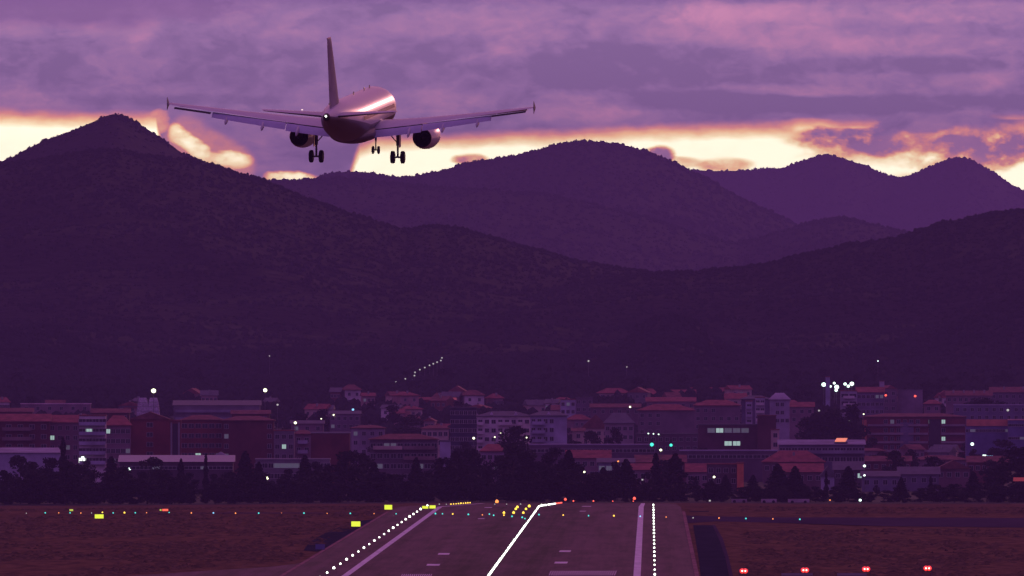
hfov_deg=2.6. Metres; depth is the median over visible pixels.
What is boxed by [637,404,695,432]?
apartment block
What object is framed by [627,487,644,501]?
tree
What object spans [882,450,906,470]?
tree
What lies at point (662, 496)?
tree
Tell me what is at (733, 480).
window
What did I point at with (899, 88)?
sky
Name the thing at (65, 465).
tree
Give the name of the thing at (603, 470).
conifer tree
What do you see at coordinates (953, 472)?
house
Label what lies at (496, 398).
house
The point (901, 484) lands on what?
conifer tree
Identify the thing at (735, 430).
window
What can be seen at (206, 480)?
cypress tree
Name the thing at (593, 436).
tree
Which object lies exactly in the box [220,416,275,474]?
apartment block
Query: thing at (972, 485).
conifer tree
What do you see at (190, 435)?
window
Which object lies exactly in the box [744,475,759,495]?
conifer tree
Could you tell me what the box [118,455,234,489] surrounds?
hall
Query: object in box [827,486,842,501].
tree
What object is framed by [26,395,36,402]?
tree
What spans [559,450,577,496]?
conifer tree
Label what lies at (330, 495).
tree
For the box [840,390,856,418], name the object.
apartment block
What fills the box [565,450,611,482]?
house
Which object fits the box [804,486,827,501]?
tree
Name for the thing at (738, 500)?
trailer
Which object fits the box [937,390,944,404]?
house
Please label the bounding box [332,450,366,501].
tree
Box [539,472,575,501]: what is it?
tree
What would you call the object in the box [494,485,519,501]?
tree
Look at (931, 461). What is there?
tree
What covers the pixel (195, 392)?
house
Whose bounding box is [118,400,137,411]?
house
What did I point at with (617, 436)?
tree
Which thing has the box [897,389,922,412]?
apartment block
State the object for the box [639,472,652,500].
tree
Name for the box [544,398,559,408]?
house
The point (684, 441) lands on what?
house
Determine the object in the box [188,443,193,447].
window
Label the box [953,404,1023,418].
building
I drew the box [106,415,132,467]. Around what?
apartment block
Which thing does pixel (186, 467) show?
window
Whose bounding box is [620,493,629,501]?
tree
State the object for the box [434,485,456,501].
tree
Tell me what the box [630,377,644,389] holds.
tree
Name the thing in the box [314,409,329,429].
tree
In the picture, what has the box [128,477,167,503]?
tree
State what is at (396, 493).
tree
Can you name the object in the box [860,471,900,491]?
house
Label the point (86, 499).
tree
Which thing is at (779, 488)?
tree
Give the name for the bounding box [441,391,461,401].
house
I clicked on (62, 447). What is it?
cypress tree
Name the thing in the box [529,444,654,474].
long hall
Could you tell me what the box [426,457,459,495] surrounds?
tree
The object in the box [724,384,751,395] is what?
house
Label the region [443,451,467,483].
conifer tree
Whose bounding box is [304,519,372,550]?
taxiway
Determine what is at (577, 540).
runway
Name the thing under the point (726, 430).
window
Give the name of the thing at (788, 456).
house
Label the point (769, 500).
trailer
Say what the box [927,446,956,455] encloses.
house
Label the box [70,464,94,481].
tree
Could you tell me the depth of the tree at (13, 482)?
6024.86 m
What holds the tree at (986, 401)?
on the terrain at (878, 499)
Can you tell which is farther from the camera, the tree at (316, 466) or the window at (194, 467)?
the window at (194, 467)
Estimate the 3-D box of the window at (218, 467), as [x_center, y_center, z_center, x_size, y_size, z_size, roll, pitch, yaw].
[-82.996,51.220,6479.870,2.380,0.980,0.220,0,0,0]
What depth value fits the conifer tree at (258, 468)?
6182.24 m
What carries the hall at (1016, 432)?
on the ground at (730, 532)
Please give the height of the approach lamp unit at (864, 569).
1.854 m
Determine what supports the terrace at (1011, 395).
on the terrain at (878, 499)
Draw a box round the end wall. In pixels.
[736,462,743,487]
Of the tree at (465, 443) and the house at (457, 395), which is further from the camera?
the house at (457, 395)
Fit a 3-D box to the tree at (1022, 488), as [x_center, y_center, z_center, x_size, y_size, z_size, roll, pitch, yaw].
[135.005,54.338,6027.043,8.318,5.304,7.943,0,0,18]
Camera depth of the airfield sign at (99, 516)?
4404.29 m
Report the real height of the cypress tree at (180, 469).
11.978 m
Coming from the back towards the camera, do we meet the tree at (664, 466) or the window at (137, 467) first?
the tree at (664, 466)
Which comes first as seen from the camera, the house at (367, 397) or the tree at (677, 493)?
the tree at (677, 493)
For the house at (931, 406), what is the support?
on the terrain at (878, 499)
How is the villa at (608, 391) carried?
on the terrain at (878, 499)
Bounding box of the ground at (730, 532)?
[0,503,1023,575]
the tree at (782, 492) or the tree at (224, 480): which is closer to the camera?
the tree at (782, 492)
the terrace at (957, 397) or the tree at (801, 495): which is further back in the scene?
the terrace at (957, 397)
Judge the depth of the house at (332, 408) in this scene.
9249.86 m
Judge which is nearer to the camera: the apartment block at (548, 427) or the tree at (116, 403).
the apartment block at (548, 427)
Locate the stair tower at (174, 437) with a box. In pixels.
[169,420,181,454]
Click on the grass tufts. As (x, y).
(958, 558)
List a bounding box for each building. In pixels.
[20,403,91,413]
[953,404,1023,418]
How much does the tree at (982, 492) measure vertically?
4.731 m
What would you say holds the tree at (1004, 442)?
on the terrain at (878, 499)
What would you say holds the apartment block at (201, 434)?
on the ground at (730, 532)
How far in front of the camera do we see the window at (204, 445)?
6939.12 m
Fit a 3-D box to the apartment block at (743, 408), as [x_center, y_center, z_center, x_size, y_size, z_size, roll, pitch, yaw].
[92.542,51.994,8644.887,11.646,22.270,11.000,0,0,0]
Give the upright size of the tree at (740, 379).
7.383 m
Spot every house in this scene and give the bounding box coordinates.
[0,397,9,407]
[0,408,33,413]
[45,400,65,402]
[90,408,130,421]
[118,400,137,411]
[124,407,136,414]
[131,396,148,404]
[184,388,200,396]
[200,390,218,399]
[230,410,270,417]
[263,397,279,403]
[273,430,294,457]
[290,420,324,431]
[295,430,310,457]
[304,403,330,419]
[327,405,334,419]
[329,387,341,401]
[329,411,361,449]
[342,384,361,401]
[351,425,385,463]
[360,391,375,405]
[380,405,403,419]
[384,390,404,400]
[391,391,419,406]
[391,409,404,424]
[401,404,422,415]
[405,416,420,427]
[419,397,431,402]
[420,425,449,457]
[424,416,436,426]
[429,395,454,410]
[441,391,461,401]
[449,386,466,392]
[461,390,485,405]
[469,403,491,408]
[479,444,504,480]
[485,393,503,404]
[523,399,544,410]
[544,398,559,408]
[550,405,559,411]
[560,399,575,417]
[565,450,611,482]
[567,414,590,434]
[575,397,592,417]
[589,404,641,424]
[596,458,634,471]
[626,387,651,403]
[630,463,652,488]
[634,455,686,481]
[635,433,697,454]
[645,397,695,407]
[662,392,681,396]
[685,463,706,489]
[706,463,736,491]
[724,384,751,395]
[724,393,746,404]
[761,450,825,482]
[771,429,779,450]
[778,463,823,489]
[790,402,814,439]
[820,465,834,489]
[832,461,864,486]
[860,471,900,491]
[864,448,886,455]
[864,456,911,470]
[897,467,940,490]
[899,444,925,456]
[917,455,966,466]
[923,400,941,412]
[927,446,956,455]
[933,393,945,406]
[933,444,959,455]
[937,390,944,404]
[939,460,970,488]
[966,456,1008,482]
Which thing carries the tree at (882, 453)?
on the terrain at (878, 499)
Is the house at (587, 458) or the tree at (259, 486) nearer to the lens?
the tree at (259, 486)
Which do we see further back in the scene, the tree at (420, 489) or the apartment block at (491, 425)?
the apartment block at (491, 425)
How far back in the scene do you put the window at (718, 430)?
7350.68 m
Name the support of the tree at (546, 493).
on the terrain at (878, 499)
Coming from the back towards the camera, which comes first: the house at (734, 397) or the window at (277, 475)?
the house at (734, 397)
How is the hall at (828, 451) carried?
on the terrain at (878, 499)
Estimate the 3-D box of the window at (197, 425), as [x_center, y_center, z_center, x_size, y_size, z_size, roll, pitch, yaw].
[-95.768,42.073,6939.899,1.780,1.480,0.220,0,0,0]
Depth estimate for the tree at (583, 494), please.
6010.46 m
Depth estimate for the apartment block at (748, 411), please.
8619.89 m
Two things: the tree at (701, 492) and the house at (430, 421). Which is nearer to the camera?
the tree at (701, 492)
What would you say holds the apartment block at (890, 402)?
on the ground at (730, 532)
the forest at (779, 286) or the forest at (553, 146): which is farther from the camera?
the forest at (553, 146)
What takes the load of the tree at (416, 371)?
on the hill at (968, 347)
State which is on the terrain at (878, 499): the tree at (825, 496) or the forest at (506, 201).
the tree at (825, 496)
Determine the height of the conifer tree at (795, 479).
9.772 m
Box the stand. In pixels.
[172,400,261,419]
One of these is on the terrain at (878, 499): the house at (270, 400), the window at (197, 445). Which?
the house at (270, 400)
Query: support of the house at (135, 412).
on the terrain at (878, 499)
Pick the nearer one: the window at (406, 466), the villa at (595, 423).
the window at (406, 466)
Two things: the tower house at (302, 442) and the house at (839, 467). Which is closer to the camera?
the house at (839, 467)
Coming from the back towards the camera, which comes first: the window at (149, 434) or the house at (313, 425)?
the house at (313, 425)
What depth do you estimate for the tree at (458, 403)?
9298.85 m
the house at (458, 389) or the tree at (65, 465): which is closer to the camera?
the tree at (65, 465)
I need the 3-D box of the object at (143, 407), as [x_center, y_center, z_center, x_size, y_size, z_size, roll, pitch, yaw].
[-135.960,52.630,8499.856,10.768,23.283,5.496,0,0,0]
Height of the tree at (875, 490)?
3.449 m
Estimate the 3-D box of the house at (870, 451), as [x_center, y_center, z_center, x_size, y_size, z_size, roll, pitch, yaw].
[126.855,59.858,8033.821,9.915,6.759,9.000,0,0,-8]
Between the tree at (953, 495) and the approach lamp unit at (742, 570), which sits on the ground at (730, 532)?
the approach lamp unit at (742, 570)
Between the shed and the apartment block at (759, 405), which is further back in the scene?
the apartment block at (759, 405)
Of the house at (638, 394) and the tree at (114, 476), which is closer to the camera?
the tree at (114, 476)
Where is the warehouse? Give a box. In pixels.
[310,432,350,482]
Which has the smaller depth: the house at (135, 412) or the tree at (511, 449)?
the tree at (511, 449)
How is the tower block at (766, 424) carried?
on the ground at (730, 532)
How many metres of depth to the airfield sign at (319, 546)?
3666.43 m
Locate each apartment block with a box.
[0,414,51,447]
[50,415,78,464]
[79,415,106,483]
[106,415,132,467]
[130,412,169,454]
[180,415,222,454]
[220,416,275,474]
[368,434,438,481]
[475,411,529,465]
[529,411,567,443]
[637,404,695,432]
[692,400,741,432]
[740,395,769,423]
[745,400,752,423]
[755,397,764,423]
[768,393,790,439]
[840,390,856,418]
[855,387,884,418]
[861,413,966,456]
[884,388,896,412]
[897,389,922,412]
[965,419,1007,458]
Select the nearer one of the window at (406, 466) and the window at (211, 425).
the window at (406, 466)
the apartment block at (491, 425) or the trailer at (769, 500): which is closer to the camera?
the trailer at (769, 500)
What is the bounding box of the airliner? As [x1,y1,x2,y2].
[167,37,535,163]
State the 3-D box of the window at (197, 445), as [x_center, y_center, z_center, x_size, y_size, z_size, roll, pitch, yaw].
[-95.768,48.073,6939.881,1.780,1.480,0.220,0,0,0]
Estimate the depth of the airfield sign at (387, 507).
4595.62 m
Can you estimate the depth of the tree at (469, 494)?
6028.08 m
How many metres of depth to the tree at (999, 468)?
6054.87 m
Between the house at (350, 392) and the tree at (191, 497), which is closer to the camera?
the tree at (191, 497)
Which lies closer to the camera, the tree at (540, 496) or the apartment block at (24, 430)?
the tree at (540, 496)
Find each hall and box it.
[0,448,60,479]
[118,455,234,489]
[255,458,330,489]
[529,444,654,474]
[679,450,777,481]
[777,440,865,472]
[1007,419,1023,461]
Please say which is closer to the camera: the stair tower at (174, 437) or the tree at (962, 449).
the stair tower at (174, 437)
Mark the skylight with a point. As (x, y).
(840, 440)
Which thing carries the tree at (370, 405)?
on the terrain at (878, 499)
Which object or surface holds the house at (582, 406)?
on the terrain at (878, 499)
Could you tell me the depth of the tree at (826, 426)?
8297.10 m
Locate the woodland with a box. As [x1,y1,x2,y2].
[0,366,1023,443]
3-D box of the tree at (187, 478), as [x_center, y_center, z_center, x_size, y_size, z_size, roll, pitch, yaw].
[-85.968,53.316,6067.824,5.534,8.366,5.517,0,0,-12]
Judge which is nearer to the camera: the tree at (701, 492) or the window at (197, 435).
the tree at (701, 492)
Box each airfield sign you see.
[95,514,103,519]
[315,544,324,549]
[351,521,360,527]
[384,505,391,510]
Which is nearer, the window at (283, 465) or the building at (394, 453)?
the window at (283, 465)
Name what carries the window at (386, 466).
in the building at (394, 453)
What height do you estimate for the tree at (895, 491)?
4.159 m
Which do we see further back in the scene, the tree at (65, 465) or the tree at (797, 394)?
the tree at (797, 394)
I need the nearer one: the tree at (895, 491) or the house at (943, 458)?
the tree at (895, 491)
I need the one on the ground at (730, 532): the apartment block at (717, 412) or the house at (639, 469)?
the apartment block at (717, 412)
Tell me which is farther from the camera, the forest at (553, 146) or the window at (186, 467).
the forest at (553, 146)
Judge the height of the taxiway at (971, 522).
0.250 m
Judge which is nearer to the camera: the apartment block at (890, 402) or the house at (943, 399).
the apartment block at (890, 402)
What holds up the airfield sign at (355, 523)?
on the taxiway at (334, 537)
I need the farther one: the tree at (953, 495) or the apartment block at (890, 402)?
the apartment block at (890, 402)
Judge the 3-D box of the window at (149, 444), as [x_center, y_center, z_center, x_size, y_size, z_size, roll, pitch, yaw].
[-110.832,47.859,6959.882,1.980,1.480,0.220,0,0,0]
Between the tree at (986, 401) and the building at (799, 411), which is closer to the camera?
the building at (799, 411)
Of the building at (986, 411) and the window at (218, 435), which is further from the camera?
the building at (986, 411)
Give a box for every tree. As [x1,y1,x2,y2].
[0,470,11,491]
[0,484,20,504]
[5,473,49,503]
[7,455,36,497]
[24,462,45,493]
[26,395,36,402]
[39,457,60,502]
[57,437,67,472]
[58,461,75,479]
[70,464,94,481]
[72,485,99,503]
[82,469,105,502]
[83,460,97,478]
[92,475,127,503]
[94,403,106,407]
[97,470,137,503]
[100,456,117,479]
[109,401,120,407]
[118,466,135,478]
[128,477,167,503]
[139,456,172,483]
[175,459,184,482]
[181,472,199,499]
[183,485,200,503]
[196,485,211,503]
[199,482,224,503]
[202,453,209,489]
[215,484,242,503]
[219,471,235,484]
[235,451,254,488]
[244,472,277,502]
[246,462,268,492]
[275,469,300,499]
[286,413,307,429]
[291,455,311,495]
[293,484,316,502]
[305,461,323,493]
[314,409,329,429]
[318,482,343,502]
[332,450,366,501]
[345,453,374,494]
[354,471,398,501]
[364,401,376,411]
[365,462,378,481]
[378,480,407,501]
[380,404,403,427]
[386,474,411,501]
[390,414,423,433]
[406,457,423,495]
[407,369,423,375]
[410,482,437,501]
[419,362,442,374]
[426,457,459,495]
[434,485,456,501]
[436,479,471,501]
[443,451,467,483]
[452,448,487,493]
[453,401,464,406]
[454,441,472,459]
[459,483,480,501]
[460,447,470,463]
[470,480,494,501]
[483,455,510,493]
[485,484,503,500]
[490,443,536,492]
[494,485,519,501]
[495,426,531,472]
[518,481,535,501]
[526,479,553,501]
[537,484,566,501]
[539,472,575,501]
[541,447,562,487]
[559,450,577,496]
[560,481,583,501]
[566,464,585,497]
[567,428,571,441]
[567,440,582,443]
[568,473,600,501]
[582,472,610,501]
[584,430,603,443]
[599,467,612,491]
[601,475,623,501]
[604,427,623,443]
[605,461,620,492]
[611,459,641,498]
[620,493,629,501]
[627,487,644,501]
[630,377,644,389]
[637,483,656,501]
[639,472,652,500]
[650,453,663,495]
[650,487,672,501]
[659,453,692,497]
[659,460,668,482]
[666,488,679,500]
[670,484,692,501]
[688,476,700,498]
[693,483,721,501]
[704,484,724,501]
[716,488,729,501]
[720,475,735,495]
[728,487,749,500]
[737,377,744,384]
[737,486,757,501]
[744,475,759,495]
[748,486,761,501]
[755,488,775,498]
[762,464,788,497]
[766,380,785,393]
[766,486,787,498]
[775,489,794,501]
[783,466,810,498]
[792,383,814,400]
[794,416,817,439]
[794,485,812,502]
[795,412,837,439]
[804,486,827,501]
[815,409,856,439]
[818,490,828,501]
[823,471,828,494]
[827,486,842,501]
[831,489,849,501]
[832,466,865,498]
[835,404,870,446]
[848,490,864,502]
[851,374,859,382]
[864,437,877,447]
[864,492,876,501]
[873,485,880,496]
[876,451,886,455]
[877,490,898,501]
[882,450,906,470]
[890,487,904,501]
[896,477,909,496]
[899,493,911,502]
[903,449,919,466]
[905,452,919,466]
[910,488,930,501]
[920,381,935,399]
[922,456,939,466]
[922,484,941,501]
[928,476,934,495]
[928,487,951,502]
[933,377,956,390]
[941,484,965,502]
[957,442,964,457]
[957,491,974,502]
[965,472,985,498]
[969,449,980,455]
[971,397,1005,403]
[972,485,994,501]
[978,459,1004,485]
[985,484,1006,501]
[987,439,1018,464]
[987,463,1012,497]
[993,446,1023,495]
[995,450,1004,455]
[1003,483,1023,502]
[1008,483,1023,501]
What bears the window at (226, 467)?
in the hall at (219, 465)
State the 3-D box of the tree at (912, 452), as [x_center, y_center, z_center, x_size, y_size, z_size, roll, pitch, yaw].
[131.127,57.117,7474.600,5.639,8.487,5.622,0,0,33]
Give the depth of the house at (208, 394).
9500.19 m
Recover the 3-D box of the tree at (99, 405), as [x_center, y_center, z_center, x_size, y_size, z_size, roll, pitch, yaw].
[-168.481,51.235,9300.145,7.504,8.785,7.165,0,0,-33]
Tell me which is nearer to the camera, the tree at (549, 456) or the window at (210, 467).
the tree at (549, 456)
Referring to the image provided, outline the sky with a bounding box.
[0,0,1023,189]
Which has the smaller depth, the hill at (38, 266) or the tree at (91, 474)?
the tree at (91, 474)
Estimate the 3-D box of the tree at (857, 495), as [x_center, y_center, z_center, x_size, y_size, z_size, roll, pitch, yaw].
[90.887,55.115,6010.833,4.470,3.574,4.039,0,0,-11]
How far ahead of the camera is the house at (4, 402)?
9360.43 m
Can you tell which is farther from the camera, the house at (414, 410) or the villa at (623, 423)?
the house at (414, 410)
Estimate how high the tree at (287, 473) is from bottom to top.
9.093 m
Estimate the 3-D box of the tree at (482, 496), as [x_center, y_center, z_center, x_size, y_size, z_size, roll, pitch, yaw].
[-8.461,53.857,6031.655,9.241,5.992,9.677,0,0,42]
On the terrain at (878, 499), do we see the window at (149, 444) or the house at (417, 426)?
the house at (417, 426)
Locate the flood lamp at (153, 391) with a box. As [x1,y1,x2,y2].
[151,389,155,412]
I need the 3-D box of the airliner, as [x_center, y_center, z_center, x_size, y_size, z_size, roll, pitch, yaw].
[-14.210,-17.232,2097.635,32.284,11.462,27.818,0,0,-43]
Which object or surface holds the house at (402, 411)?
on the terrain at (878, 499)
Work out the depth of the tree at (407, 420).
8400.12 m
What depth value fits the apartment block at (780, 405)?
8449.90 m
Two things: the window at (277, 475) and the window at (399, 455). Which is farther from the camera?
the window at (399, 455)
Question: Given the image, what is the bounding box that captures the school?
[698,424,756,449]
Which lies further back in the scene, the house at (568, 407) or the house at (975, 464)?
the house at (568, 407)
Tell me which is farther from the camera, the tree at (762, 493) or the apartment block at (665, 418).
the apartment block at (665, 418)
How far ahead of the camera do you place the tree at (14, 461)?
6185.88 m
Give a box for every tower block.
[450,407,476,452]
[757,415,776,449]
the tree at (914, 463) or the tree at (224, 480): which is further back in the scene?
the tree at (914, 463)
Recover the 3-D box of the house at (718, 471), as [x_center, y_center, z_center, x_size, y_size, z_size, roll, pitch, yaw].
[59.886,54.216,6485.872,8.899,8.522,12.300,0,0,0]
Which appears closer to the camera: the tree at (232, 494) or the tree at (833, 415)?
the tree at (232, 494)
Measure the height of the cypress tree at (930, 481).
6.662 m
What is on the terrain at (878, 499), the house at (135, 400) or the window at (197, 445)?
the house at (135, 400)
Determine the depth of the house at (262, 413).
8300.00 m
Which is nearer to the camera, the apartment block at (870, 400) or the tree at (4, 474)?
the tree at (4, 474)
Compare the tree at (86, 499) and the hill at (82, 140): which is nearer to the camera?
the tree at (86, 499)
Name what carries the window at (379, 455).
in the building at (394, 453)
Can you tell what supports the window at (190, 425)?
in the apartment block at (201, 434)
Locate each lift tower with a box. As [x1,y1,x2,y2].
[825,376,829,405]
[879,381,884,386]
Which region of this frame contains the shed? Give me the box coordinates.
[1013,477,1023,495]
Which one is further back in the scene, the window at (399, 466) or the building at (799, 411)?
the building at (799, 411)
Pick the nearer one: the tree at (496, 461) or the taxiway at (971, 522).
the taxiway at (971, 522)
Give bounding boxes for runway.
[280,503,698,575]
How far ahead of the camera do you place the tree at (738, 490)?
6037.90 m
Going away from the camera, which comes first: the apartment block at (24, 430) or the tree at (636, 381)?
the apartment block at (24, 430)
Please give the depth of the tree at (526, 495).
6031.31 m
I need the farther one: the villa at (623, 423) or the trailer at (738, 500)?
the villa at (623, 423)
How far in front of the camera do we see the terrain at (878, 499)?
6017.95 m
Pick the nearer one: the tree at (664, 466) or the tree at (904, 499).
the tree at (904, 499)
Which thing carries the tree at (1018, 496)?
on the terrain at (878, 499)
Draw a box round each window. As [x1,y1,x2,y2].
[136,466,143,469]
[147,422,152,426]
[147,432,152,436]
[147,442,152,446]
[168,466,175,469]
[184,466,192,469]
[188,423,193,427]
[188,433,193,437]
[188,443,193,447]
[193,466,200,469]
[195,423,200,427]
[195,433,200,437]
[195,443,200,447]
[202,423,207,427]
[202,433,207,437]
[202,443,207,447]
[208,466,216,469]
[209,423,214,427]
[209,433,214,437]
[209,443,214,447]
[216,423,221,427]
[216,433,221,437]
[216,443,221,447]
[217,466,224,469]
[225,466,232,469]
[262,463,268,467]
[273,463,280,467]
[273,473,280,478]
[281,463,286,467]
[292,463,299,467]
[377,453,382,457]
[384,453,389,457]
[384,464,389,468]
[397,453,402,457]
[397,464,402,468]
[404,464,409,468]
[702,475,706,480]
[707,428,714,432]
[716,428,722,432]
[724,428,731,432]
[724,441,731,445]
[731,478,735,483]
[733,428,739,432]
[733,441,739,445]
[741,428,748,432]
[807,475,811,480]
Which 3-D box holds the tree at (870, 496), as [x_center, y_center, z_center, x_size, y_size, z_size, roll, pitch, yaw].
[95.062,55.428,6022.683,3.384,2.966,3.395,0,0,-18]
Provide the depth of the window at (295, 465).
6520.29 m
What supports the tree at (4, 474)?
on the terrain at (878, 499)
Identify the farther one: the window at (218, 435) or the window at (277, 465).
the window at (218, 435)
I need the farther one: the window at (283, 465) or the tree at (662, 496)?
the window at (283, 465)
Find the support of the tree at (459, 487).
on the terrain at (878, 499)
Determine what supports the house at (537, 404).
on the terrain at (878, 499)
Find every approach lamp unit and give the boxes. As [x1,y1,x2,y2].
[738,568,748,575]
[800,568,809,572]
[861,567,870,575]
[922,566,932,575]
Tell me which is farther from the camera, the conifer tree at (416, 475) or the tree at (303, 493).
the conifer tree at (416, 475)
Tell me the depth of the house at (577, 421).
8900.37 m
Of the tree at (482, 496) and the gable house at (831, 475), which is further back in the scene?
the gable house at (831, 475)
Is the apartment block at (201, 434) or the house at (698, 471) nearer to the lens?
the house at (698, 471)
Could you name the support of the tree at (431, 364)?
on the hill at (968, 347)
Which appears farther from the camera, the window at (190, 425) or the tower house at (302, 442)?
the tower house at (302, 442)
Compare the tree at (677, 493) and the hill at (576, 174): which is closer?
the tree at (677, 493)
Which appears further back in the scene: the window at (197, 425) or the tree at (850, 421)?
the tree at (850, 421)
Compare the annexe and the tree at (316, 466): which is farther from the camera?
the annexe
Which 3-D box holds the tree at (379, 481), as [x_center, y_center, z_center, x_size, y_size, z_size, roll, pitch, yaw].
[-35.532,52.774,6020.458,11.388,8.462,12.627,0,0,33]
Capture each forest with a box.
[0,113,204,161]
[0,147,650,360]
[0,289,1023,377]
[252,208,1023,360]
[266,175,911,270]
[311,139,796,239]
[692,154,1023,230]
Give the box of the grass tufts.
[0,505,1023,575]
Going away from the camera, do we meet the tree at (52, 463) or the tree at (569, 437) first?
the tree at (52, 463)
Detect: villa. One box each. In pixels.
[581,414,604,443]
[597,388,627,395]
[603,413,634,443]
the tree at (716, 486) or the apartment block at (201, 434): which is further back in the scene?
the apartment block at (201, 434)
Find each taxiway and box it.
[134,562,305,575]
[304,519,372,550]
[686,516,1023,526]
[693,525,728,575]
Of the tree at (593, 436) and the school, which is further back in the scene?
the tree at (593, 436)
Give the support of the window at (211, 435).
in the apartment block at (201, 434)
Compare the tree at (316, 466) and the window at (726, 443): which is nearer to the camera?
the tree at (316, 466)
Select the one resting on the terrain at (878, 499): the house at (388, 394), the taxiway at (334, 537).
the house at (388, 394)
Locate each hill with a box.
[0,149,637,359]
[0,297,1023,376]
[5,114,202,161]
[264,211,1023,355]
[271,178,904,271]
[325,141,793,241]
[700,156,1023,231]
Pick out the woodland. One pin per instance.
(105, 389)
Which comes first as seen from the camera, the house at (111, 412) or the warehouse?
the warehouse
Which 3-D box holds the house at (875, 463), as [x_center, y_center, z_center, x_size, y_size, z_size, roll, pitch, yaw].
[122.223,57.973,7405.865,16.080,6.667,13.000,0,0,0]
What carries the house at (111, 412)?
on the terrain at (878, 499)
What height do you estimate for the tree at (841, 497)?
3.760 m
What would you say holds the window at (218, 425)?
in the apartment block at (201, 434)
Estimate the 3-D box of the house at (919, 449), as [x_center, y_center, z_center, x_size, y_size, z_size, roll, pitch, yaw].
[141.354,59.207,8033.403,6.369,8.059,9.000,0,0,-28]
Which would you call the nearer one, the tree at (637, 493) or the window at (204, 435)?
the tree at (637, 493)
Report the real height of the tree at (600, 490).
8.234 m
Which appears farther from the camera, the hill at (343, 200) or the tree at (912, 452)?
the hill at (343, 200)
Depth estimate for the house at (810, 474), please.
6559.88 m
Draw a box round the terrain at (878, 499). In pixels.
[0,409,1023,505]
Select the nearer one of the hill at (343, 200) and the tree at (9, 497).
the tree at (9, 497)
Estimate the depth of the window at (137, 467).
6479.03 m
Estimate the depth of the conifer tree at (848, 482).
6098.72 m
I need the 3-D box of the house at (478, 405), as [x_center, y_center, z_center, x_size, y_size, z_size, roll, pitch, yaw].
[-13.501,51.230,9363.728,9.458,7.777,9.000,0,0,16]
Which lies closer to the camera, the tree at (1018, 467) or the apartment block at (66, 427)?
the tree at (1018, 467)
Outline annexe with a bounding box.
[571,428,585,443]
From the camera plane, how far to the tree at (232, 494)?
6009.84 m
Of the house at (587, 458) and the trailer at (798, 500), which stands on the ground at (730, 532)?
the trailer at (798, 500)
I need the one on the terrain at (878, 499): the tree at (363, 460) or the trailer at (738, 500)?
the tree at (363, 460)
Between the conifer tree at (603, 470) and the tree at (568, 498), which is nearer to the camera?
the tree at (568, 498)
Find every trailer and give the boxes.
[731,499,746,502]
[761,499,776,502]
[788,499,809,502]
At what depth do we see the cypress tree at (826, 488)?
6152.63 m
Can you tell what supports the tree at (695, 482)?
on the terrain at (878, 499)
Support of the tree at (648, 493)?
on the terrain at (878, 499)
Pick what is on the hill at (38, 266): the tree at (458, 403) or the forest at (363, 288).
the forest at (363, 288)
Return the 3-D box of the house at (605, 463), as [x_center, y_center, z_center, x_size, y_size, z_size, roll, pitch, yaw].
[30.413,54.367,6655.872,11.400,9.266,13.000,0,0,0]
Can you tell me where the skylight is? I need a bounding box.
[835,438,847,442]
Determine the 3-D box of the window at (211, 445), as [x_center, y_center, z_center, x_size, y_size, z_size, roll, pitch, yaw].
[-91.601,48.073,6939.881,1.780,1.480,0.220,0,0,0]
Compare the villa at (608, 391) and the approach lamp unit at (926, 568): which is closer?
the approach lamp unit at (926, 568)
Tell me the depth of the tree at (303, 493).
6010.29 m
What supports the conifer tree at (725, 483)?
on the terrain at (878, 499)
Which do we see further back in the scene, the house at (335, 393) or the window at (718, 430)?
the house at (335, 393)
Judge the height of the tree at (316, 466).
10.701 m
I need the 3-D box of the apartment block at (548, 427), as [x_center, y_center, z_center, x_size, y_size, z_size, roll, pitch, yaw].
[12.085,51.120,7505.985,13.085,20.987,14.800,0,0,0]
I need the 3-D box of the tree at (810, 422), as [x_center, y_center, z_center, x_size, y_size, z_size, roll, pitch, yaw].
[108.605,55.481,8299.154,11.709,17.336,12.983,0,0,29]
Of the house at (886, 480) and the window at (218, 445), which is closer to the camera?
the house at (886, 480)
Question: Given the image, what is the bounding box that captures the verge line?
[713,525,732,575]
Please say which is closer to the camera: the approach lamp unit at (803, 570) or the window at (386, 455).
the approach lamp unit at (803, 570)
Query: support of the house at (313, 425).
on the terrain at (878, 499)
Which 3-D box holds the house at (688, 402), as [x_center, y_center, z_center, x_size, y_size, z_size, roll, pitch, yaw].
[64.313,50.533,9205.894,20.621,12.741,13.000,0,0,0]
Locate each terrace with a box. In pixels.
[945,390,992,413]
[989,386,1023,403]
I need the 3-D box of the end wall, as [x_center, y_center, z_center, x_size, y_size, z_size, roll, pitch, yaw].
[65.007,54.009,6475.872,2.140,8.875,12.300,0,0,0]
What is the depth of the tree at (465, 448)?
7680.80 m
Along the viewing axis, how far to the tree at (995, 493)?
6017.41 m
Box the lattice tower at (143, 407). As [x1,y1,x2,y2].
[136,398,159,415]
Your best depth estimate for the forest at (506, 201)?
22384.87 m

